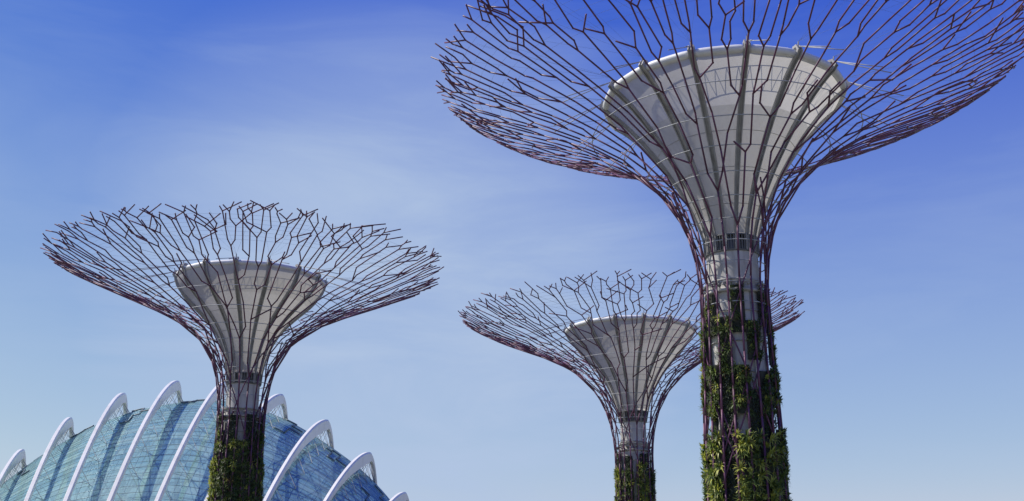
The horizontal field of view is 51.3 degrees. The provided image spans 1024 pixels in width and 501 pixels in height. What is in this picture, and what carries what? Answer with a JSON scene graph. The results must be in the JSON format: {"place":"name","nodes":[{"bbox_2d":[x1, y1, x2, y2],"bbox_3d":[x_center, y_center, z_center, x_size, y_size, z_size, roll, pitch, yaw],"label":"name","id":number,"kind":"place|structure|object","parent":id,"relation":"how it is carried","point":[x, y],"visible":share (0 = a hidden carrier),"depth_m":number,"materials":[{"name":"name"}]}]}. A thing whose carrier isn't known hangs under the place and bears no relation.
{"place":"outdoors","nodes":[
{"label":"outdoors","id":0,"kind":"place"},
{"bbox_2d":[0,0,1023,500],"label":"sky","id":1,"kind":"structure","parent":0,"point":[901,370],"materials":[{"name":"blue"}]},
{"label":"ground","id":2,"kind":"structure","parent":0,"visible":0},
{"bbox_2d":[0,380,408,500],"bbox_3d":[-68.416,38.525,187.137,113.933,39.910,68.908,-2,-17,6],"label":"glass conservatory","id":3,"kind":"object","parent":2,"relation":"on","point":[21,480],"visible":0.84,"depth_m":199.19,"materials":[{"name":"glass"}]},
{"bbox_2d":[40,200,443,500],"bbox_3d":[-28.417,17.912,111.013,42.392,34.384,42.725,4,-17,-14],"label":"supertree","id":4,"kind":"structure","parent":2,"relation":"on","point":[250,312],"depth_m":109.53,"materials":[{"name":"metal"}]},
{"bbox_2d":[458,269,804,500],"bbox_3d":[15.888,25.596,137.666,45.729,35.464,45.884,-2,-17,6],"label":"supertree","id":5,"kind":"structure","parent":2,"relation":"on","point":[630,359],"depth_m":136.04,"materials":[{"name":"metal"}]},
{"bbox_2d":[431,0,1023,500],"bbox_3d":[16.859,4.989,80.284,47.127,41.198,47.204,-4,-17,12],"label":"supertree","id":6,"kind":"structure","parent":2,"relation":"on","point":[721,136],"depth_m":78.96,"materials":[{"name":"metal"}]}
]}

